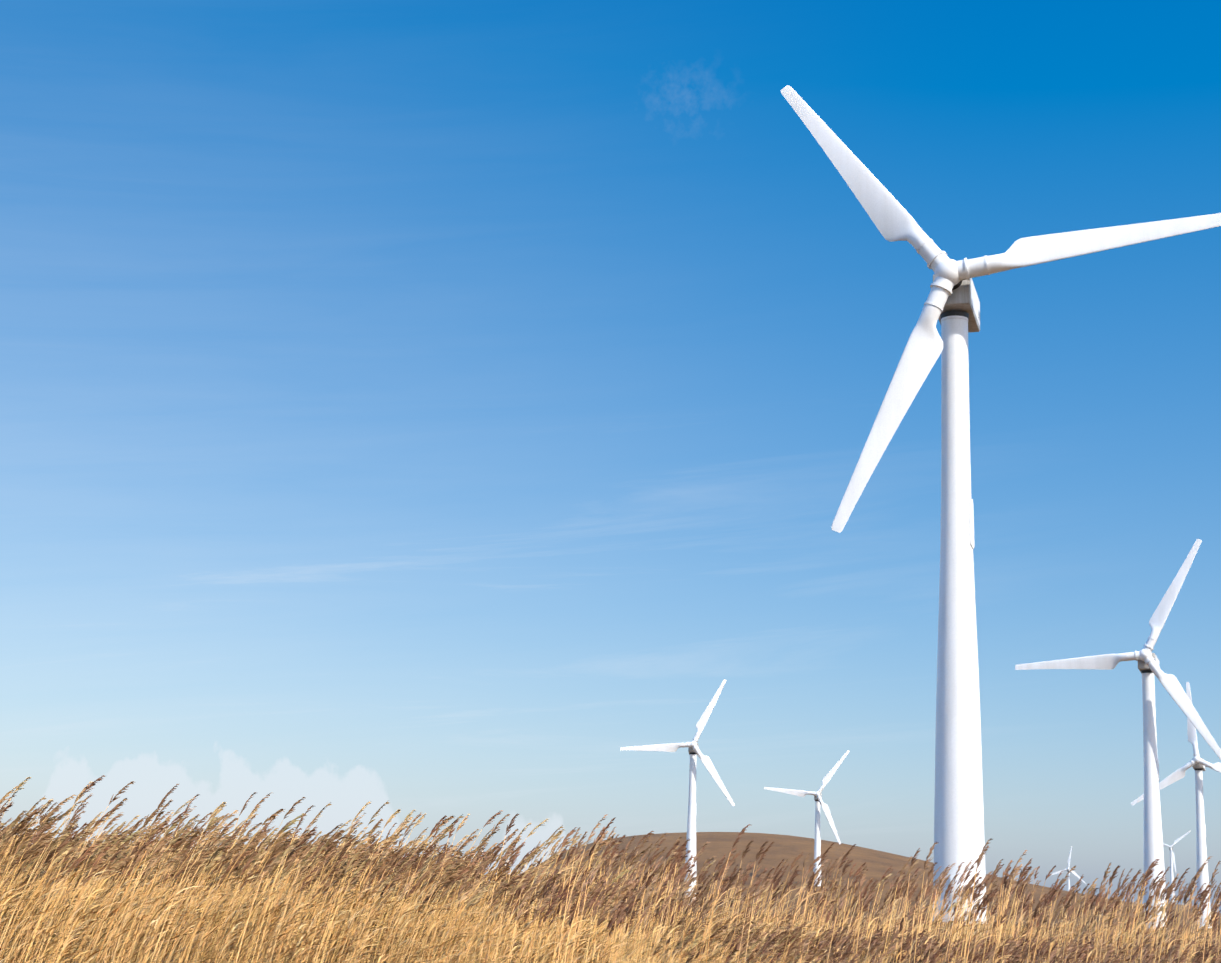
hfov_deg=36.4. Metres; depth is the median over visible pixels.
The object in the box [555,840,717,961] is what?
tall reed clump
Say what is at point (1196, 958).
reed clump
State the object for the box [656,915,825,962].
reed clump
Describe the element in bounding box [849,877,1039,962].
tall reed clump
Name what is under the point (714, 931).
reed clump
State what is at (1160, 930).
reed clump
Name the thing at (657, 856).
tall reed clump
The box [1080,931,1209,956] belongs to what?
reed clump
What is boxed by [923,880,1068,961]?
tall reed clump
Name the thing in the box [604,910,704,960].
reed clump
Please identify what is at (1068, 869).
distant wind turbine
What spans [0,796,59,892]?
tall reed clump
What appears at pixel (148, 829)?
tall reed clump
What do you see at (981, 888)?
tall reed clump
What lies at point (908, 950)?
reed clump
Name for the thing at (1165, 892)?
tall reed clump
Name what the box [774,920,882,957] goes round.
reed clump
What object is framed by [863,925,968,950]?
reed clump
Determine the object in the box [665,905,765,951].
reed clump
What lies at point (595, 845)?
tall reed clump
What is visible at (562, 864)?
tall reed clump
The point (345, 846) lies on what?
tall reed clump
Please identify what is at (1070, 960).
reed clump
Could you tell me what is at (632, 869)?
tall reed clump
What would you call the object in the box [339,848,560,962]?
reed clump
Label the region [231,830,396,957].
reed clump
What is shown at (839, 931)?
reed clump
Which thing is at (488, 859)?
reed clump
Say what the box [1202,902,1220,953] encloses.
tall reed clump
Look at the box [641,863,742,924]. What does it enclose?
tall reed clump
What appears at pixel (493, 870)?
tall reed clump
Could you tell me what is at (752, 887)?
tall reed clump
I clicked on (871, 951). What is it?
reed clump
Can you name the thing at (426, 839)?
tall reed clump
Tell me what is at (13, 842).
reed clump
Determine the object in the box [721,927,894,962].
reed clump
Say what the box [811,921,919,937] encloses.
reed clump
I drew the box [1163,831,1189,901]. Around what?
distant wind turbine
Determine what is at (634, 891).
reed clump
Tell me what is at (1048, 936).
reed clump
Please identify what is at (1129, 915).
tall reed clump
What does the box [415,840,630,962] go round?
tall reed clump
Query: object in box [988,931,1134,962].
reed clump
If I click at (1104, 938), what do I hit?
reed clump
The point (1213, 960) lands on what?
reed clump
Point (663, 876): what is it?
tall reed clump
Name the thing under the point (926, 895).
tall reed clump
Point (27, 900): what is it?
reed clump
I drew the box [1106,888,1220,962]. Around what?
tall reed clump
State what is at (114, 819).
tall reed clump
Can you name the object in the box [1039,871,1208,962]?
tall reed clump
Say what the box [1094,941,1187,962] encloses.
reed clump
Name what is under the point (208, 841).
tall reed clump
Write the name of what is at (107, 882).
reed clump
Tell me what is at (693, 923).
reed clump
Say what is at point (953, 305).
wind turbine
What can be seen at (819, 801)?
wind turbine
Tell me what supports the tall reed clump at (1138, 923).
on the terrain
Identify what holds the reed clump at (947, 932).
on the terrain
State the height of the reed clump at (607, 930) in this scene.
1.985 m
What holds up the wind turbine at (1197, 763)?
on the terrain
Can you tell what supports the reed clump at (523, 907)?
on the terrain
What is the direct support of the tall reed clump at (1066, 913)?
on the terrain
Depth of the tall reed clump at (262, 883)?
22.28 m
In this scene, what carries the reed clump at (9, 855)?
on the terrain
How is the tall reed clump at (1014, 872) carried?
on the terrain
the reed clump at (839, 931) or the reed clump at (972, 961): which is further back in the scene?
the reed clump at (839, 931)
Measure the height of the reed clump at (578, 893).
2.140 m
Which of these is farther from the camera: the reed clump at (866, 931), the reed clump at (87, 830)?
the reed clump at (866, 931)
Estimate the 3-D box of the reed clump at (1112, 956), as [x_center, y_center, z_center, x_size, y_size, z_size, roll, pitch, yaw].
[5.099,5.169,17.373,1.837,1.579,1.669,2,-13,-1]
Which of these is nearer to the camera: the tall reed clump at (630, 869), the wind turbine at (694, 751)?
the tall reed clump at (630, 869)
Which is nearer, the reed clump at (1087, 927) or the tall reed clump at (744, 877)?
the tall reed clump at (744, 877)
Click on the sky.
(430, 407)
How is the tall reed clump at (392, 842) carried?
on the terrain
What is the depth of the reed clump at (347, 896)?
21.50 m
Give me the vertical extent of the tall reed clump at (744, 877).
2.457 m
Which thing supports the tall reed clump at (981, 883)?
on the terrain
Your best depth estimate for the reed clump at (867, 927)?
43.42 m
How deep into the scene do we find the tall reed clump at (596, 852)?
22.46 m
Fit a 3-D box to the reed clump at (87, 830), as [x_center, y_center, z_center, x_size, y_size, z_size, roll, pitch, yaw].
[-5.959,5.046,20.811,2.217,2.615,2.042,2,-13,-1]
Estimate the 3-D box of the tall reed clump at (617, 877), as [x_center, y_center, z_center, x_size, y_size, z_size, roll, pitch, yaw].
[-0.836,5.020,19.489,2.212,2.416,1.932,2,-13,-1]
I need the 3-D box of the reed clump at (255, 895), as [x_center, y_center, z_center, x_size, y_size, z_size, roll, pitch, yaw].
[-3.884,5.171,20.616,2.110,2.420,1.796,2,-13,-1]
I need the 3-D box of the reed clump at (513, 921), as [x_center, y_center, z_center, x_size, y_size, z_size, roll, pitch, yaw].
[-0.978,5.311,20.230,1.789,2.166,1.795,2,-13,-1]
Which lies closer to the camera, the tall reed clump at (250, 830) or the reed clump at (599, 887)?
the tall reed clump at (250, 830)
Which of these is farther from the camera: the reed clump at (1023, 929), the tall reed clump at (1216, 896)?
the reed clump at (1023, 929)
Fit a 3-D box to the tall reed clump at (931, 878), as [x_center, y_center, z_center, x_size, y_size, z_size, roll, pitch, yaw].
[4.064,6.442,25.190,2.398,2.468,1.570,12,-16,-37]
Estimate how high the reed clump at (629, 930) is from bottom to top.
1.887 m
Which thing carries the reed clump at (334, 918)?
on the terrain
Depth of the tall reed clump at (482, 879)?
22.87 m
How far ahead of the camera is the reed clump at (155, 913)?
20.15 m
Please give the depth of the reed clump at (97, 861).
15.83 m
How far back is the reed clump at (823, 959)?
18.65 m
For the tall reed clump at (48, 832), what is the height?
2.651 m
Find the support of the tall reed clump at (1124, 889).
on the terrain
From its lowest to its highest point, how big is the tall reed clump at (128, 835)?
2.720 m
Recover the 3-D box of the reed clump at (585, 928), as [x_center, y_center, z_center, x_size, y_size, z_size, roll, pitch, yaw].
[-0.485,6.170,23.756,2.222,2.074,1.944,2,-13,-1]
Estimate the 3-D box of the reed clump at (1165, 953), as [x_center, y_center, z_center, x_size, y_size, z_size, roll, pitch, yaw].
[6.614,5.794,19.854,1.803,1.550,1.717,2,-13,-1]
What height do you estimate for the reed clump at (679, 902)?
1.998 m
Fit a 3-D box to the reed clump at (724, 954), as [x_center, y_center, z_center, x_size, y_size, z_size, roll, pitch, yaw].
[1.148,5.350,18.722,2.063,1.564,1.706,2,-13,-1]
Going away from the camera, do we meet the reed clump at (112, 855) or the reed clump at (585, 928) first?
the reed clump at (112, 855)
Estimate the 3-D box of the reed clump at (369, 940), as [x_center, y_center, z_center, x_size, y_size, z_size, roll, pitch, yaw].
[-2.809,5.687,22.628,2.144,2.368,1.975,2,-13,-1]
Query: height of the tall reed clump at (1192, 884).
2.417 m
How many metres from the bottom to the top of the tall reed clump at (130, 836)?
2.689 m
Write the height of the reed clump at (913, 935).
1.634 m
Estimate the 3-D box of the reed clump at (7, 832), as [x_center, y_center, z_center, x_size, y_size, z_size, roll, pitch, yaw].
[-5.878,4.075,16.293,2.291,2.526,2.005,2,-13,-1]
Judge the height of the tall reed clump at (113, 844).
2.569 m
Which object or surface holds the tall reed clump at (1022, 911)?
on the terrain
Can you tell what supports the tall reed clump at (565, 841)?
on the terrain
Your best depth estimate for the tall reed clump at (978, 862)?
15.64 m
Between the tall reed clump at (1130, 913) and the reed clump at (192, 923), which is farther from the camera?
the tall reed clump at (1130, 913)
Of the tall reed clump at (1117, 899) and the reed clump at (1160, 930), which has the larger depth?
the reed clump at (1160, 930)
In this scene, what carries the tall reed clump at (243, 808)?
on the terrain
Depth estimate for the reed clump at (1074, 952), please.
19.43 m
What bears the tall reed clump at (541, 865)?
on the terrain
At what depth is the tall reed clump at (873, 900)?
27.49 m
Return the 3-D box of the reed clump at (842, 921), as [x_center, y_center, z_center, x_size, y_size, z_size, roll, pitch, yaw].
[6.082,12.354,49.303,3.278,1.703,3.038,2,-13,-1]
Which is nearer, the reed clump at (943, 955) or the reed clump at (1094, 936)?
the reed clump at (943, 955)
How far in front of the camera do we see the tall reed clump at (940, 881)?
18.62 m
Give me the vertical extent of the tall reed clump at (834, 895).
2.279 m
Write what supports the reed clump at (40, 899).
on the terrain
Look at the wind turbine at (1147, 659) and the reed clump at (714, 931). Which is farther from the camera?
the wind turbine at (1147, 659)
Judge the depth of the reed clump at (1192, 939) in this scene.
29.22 m
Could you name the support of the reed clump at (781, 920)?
on the terrain
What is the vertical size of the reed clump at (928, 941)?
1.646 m
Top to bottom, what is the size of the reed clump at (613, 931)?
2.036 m
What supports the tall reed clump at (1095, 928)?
on the terrain
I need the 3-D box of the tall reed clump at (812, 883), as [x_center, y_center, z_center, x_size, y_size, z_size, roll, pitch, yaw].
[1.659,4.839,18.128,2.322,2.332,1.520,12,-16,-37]
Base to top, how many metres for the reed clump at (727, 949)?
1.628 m
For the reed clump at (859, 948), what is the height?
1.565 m
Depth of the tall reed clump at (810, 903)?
21.40 m
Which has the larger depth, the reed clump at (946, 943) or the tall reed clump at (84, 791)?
the reed clump at (946, 943)
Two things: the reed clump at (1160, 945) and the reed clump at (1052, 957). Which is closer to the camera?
the reed clump at (1052, 957)
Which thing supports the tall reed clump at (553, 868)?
on the terrain
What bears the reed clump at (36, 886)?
on the terrain
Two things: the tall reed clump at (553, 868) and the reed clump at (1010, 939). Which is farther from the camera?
the tall reed clump at (553, 868)
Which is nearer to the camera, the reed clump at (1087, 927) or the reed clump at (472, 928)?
the reed clump at (472, 928)
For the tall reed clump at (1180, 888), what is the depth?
25.68 m
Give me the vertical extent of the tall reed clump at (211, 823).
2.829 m
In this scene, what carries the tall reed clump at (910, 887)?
on the terrain
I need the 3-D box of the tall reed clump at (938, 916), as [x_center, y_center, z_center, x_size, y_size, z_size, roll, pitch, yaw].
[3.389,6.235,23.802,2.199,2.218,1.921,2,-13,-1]
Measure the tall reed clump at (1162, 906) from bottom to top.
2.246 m
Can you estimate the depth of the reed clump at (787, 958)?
16.25 m
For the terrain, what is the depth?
860.08 m
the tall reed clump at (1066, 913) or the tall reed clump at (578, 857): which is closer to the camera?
the tall reed clump at (578, 857)
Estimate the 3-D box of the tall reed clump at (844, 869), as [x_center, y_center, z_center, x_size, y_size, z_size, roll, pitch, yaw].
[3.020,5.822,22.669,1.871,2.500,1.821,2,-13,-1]
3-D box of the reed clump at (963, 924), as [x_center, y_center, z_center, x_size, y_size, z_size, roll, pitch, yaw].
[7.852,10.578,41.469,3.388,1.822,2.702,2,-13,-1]
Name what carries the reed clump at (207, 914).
on the terrain
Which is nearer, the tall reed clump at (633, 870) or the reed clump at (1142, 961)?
the reed clump at (1142, 961)
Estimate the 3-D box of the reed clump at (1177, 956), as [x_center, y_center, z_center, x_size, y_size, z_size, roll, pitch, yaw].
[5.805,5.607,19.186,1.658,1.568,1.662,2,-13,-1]
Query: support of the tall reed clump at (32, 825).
on the terrain
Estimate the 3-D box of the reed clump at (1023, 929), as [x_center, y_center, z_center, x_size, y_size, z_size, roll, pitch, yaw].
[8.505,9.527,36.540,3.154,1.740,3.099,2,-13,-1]
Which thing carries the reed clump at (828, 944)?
on the terrain
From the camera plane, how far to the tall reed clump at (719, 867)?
24.18 m
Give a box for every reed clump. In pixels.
[0,775,186,962]
[0,795,174,962]
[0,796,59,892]
[0,798,245,962]
[0,799,122,961]
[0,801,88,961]
[0,807,125,962]
[0,813,185,962]
[0,820,240,962]
[0,822,35,858]
[0,823,16,851]
[0,823,43,933]
[0,828,94,960]
[0,829,184,962]
[0,830,89,959]
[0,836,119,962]
[0,841,101,962]
[0,845,89,951]
[1,824,149,962]
[2,805,146,962]
[5,830,198,962]
[6,794,191,960]
[6,818,178,957]
[14,802,203,962]
[20,841,170,961]
[23,820,166,955]
[27,838,159,960]
[32,840,263,962]
[45,841,218,962]
[52,818,189,929]
[63,851,245,962]
[72,802,341,962]
[90,844,297,962]
[103,784,325,962]
[121,794,342,959]
[121,846,283,962]
[125,836,334,962]
[127,818,262,952]
[128,826,378,962]
[134,844,287,962]
[140,823,262,891]
[149,820,351,957]
[149,821,298,953]
[153,834,331,962]
[163,814,390,962]
[165,792,400,962]
[169,836,342,962]
[190,817,407,962]
[218,805,476,962]
[220,829,421,962]
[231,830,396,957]
[232,824,349,846]
[235,836,478,962]
[235,842,420,962]
[249,848,374,956]
[254,809,499,962]
[254,852,432,962]
[275,835,436,961]
[279,844,481,962]
[292,827,461,961]
[297,831,355,904]
[297,839,476,962]
[301,845,509,962]
[307,802,548,961]
[312,813,548,962]
[312,869,441,961]
[332,821,482,959]
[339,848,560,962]
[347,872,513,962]
[348,823,499,896]
[348,840,546,962]
[370,818,572,962]
[386,813,614,962]
[398,878,537,958]
[405,882,542,962]
[406,853,532,960]
[409,873,540,962]
[411,841,574,951]
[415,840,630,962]
[424,830,648,962]
[438,874,587,962]
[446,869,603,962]
[447,842,550,876]
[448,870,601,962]
[452,843,638,954]
[453,866,642,962]
[478,823,684,959]
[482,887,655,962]
[487,864,684,962]
[494,855,596,881]
[495,860,619,884]
[511,884,629,962]
[518,847,668,960]
[518,879,625,956]
[519,843,606,880]
[520,890,676,962]
[525,871,697,962]
[529,890,674,961]
[537,906,670,962]
[543,841,676,961]
[547,889,751,962]
[552,814,749,962]
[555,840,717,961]
[560,827,709,962]
[563,839,773,962]
[568,856,688,901]
[569,854,679,954]
[575,857,690,889]
[578,837,728,962]
[590,855,715,915]
[602,850,733,954]
[602,916,724,962]
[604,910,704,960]
[607,871,744,943]
[615,909,727,961]
[622,917,738,962]
[626,840,833,962]
[629,842,855,962]
[636,859,745,922]
[639,858,783,944]
[639,916,835,962]
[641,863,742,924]
[645,916,799,962]
[650,865,749,918]
[651,913,841,962]
[651,936,825,962]
[654,868,832,962]
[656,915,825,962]
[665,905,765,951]
[668,909,771,953]
[678,860,874,962]
[680,923,785,959]
[701,867,891,957]
[706,859,826,953]
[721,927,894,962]
[725,911,854,931]
[728,873,858,931]
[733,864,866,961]
[735,874,845,934]
[747,872,871,937]
[751,930,870,958]
[752,878,876,930]
[758,927,876,962]
[770,910,898,933]
[771,922,866,962]
[773,912,909,942]
[773,924,939,962]
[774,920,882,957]
[774,946,906,962]
[785,915,890,929]
[795,925,924,962]
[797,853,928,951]
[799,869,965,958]
[808,924,933,960]
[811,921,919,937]
[811,935,944,962]
[813,879,969,959]
[813,919,961,941]
[816,863,1002,962]
[817,862,1005,962]
[820,914,939,935]
[835,869,963,937]
[837,866,979,944]
[839,875,954,941]
[841,880,966,938]
[843,927,989,962]
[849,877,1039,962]
[851,932,1024,962]
[855,936,1006,962]
[856,838,1062,962]
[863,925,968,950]
[869,925,965,939]
[872,909,977,929]
[883,930,1057,962]
[897,925,1060,938]
[898,915,1046,934]
[900,872,1024,936]
[902,868,1088,962]
[903,944,1097,962]
[904,859,1052,945]
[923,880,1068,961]
[931,915,1090,947]
[934,872,1079,945]
[938,927,1071,962]
[939,886,1054,943]
[949,885,1057,941]
[952,884,1066,943]
[967,881,1077,937]
[967,937,1160,962]
[970,919,1112,937]
[973,866,1197,962]
[975,913,1093,935]
[978,927,1066,957]
[986,935,1144,962]
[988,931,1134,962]
[992,850,1157,962]
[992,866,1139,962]
[993,886,1119,938]
[993,926,1111,947]
[1001,941,1141,962]
[1001,949,1125,962]
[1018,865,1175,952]
[1023,900,1181,950]
[1036,882,1178,954]
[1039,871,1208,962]
[1041,932,1171,959]
[1044,922,1159,936]
[1047,900,1150,940]
[1049,931,1155,954]
[1062,857,1220,962]
[1076,944,1211,962]
[1078,889,1197,942]
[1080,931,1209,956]
[1081,886,1196,944]
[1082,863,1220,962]
[1083,880,1212,962]
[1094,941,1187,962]
[1096,882,1220,955]
[1104,944,1217,962]
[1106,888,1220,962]
[1119,949,1186,962]
[1123,883,1220,956]
[1123,933,1220,962]
[1127,932,1214,952]
[1130,925,1199,938]
[1131,879,1220,946]
[1143,933,1220,962]
[1145,947,1215,962]
[1149,922,1219,944]
[1150,891,1220,944]
[1150,940,1216,962]
[1151,874,1220,957]
[1175,937,1220,957]
[1184,878,1211,962]
[1189,887,1220,948]
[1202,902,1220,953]
[1203,955,1220,962]
[1210,928,1217,941]
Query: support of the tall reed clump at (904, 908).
on the terrain
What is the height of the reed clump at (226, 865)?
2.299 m
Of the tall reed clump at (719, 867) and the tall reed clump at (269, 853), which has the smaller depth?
the tall reed clump at (269, 853)
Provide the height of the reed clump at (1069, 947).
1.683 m
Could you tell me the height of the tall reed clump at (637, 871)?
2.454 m
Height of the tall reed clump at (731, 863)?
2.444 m
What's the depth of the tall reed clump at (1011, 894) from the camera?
22.92 m
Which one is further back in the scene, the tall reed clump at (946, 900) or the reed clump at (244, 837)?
the tall reed clump at (946, 900)
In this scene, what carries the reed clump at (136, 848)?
on the terrain
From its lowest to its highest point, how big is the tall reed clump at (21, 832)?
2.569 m
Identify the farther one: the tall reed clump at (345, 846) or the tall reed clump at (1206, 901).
the tall reed clump at (1206, 901)
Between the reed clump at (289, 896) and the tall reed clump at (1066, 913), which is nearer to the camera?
the reed clump at (289, 896)
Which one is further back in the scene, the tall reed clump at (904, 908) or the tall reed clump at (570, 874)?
the tall reed clump at (904, 908)
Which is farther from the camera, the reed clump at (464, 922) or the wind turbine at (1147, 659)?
the wind turbine at (1147, 659)
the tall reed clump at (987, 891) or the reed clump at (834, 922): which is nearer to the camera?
the tall reed clump at (987, 891)
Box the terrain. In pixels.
[532,832,1220,931]
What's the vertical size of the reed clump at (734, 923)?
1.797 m
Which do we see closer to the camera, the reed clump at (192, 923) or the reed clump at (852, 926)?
the reed clump at (192, 923)
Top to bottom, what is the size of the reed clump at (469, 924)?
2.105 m
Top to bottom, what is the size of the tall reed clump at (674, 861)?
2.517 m
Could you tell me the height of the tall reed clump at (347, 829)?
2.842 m
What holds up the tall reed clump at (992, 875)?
on the terrain
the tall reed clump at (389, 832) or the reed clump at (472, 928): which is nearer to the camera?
the reed clump at (472, 928)
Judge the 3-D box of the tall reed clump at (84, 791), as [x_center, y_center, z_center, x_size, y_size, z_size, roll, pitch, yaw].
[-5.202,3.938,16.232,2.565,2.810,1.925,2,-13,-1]
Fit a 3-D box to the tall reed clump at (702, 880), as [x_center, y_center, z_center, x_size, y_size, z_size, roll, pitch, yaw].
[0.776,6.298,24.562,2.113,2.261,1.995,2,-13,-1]
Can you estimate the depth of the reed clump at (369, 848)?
18.18 m
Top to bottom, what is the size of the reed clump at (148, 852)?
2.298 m
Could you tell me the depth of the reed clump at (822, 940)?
22.51 m
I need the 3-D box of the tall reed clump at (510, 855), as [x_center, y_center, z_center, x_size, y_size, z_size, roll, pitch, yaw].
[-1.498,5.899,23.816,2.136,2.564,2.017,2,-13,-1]
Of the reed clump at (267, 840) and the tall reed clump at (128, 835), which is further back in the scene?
the tall reed clump at (128, 835)
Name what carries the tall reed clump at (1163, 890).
on the terrain
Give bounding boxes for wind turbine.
[620,679,734,897]
[764,750,849,885]
[781,85,1220,934]
[1015,539,1220,929]
[1051,846,1085,890]
[1131,682,1220,927]
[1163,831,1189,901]
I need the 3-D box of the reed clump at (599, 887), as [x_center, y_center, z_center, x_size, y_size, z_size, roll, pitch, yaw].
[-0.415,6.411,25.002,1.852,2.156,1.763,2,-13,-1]
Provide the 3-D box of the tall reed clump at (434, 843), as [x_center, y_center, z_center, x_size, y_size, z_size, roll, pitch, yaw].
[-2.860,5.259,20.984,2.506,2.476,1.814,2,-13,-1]
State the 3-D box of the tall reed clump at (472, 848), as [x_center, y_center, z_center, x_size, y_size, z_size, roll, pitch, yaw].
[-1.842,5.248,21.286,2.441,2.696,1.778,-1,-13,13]
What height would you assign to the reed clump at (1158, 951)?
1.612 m
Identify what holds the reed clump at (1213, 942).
on the terrain
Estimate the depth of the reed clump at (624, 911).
16.19 m
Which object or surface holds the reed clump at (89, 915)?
on the terrain
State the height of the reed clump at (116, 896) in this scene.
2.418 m
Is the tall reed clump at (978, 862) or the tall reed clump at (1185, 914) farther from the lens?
the tall reed clump at (1185, 914)
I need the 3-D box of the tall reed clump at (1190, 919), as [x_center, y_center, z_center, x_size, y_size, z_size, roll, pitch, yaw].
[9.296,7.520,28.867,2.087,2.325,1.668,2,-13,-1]
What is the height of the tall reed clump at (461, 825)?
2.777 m
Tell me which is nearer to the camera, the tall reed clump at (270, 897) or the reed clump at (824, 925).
the tall reed clump at (270, 897)
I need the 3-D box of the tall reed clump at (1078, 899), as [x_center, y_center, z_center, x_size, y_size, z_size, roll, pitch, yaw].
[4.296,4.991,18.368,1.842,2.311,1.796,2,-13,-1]
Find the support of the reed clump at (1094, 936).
on the terrain
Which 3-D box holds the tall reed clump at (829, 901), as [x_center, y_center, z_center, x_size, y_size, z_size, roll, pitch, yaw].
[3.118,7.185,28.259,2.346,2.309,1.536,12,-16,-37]
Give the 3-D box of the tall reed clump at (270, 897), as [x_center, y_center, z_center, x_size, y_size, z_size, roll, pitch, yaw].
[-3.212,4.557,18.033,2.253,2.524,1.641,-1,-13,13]
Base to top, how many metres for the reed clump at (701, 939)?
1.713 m
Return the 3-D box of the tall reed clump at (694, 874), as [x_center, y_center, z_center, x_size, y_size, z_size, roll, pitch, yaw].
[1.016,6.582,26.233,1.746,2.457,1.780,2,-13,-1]
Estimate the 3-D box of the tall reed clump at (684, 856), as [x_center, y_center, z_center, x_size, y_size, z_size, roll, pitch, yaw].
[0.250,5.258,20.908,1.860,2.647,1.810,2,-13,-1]
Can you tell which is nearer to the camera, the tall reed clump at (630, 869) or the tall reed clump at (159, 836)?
the tall reed clump at (159, 836)
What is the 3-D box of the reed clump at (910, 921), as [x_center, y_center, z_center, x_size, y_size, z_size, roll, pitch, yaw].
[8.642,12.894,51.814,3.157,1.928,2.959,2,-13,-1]
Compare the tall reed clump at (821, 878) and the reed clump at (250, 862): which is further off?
the tall reed clump at (821, 878)
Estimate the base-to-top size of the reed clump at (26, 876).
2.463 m
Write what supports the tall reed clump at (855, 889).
on the terrain
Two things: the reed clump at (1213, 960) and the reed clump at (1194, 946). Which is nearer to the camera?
the reed clump at (1213, 960)
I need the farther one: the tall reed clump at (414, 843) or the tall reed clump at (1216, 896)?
the tall reed clump at (1216, 896)
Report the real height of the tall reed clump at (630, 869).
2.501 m
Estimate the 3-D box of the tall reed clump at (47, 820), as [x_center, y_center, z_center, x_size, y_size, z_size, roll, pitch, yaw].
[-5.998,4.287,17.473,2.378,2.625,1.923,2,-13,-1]
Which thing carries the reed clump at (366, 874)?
on the terrain
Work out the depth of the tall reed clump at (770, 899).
25.17 m
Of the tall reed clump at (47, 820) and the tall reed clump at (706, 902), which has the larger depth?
the tall reed clump at (706, 902)
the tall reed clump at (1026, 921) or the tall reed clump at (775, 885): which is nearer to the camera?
the tall reed clump at (775, 885)
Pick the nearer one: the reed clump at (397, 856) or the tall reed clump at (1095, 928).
the reed clump at (397, 856)
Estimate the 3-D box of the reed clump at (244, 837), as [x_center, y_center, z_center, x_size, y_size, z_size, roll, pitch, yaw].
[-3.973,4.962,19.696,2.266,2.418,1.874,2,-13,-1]
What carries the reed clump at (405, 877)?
on the terrain
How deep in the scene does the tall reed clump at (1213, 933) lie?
18.74 m
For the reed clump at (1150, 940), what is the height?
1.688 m
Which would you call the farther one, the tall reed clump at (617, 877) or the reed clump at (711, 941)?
the tall reed clump at (617, 877)
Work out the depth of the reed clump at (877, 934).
17.62 m
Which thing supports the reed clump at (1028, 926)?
on the terrain
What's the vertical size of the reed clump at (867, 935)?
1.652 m
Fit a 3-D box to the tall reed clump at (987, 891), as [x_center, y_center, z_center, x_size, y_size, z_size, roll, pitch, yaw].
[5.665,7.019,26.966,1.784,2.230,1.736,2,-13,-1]
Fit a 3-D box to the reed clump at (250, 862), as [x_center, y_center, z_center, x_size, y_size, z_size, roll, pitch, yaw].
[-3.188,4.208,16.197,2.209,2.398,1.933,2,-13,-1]
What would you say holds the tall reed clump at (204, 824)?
on the terrain
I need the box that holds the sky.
[0,0,1220,912]
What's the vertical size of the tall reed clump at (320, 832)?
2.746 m
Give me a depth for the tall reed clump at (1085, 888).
23.57 m
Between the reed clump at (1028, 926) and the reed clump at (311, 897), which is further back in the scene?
the reed clump at (1028, 926)
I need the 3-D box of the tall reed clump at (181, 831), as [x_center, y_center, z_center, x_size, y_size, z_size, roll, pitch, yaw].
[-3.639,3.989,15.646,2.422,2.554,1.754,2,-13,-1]

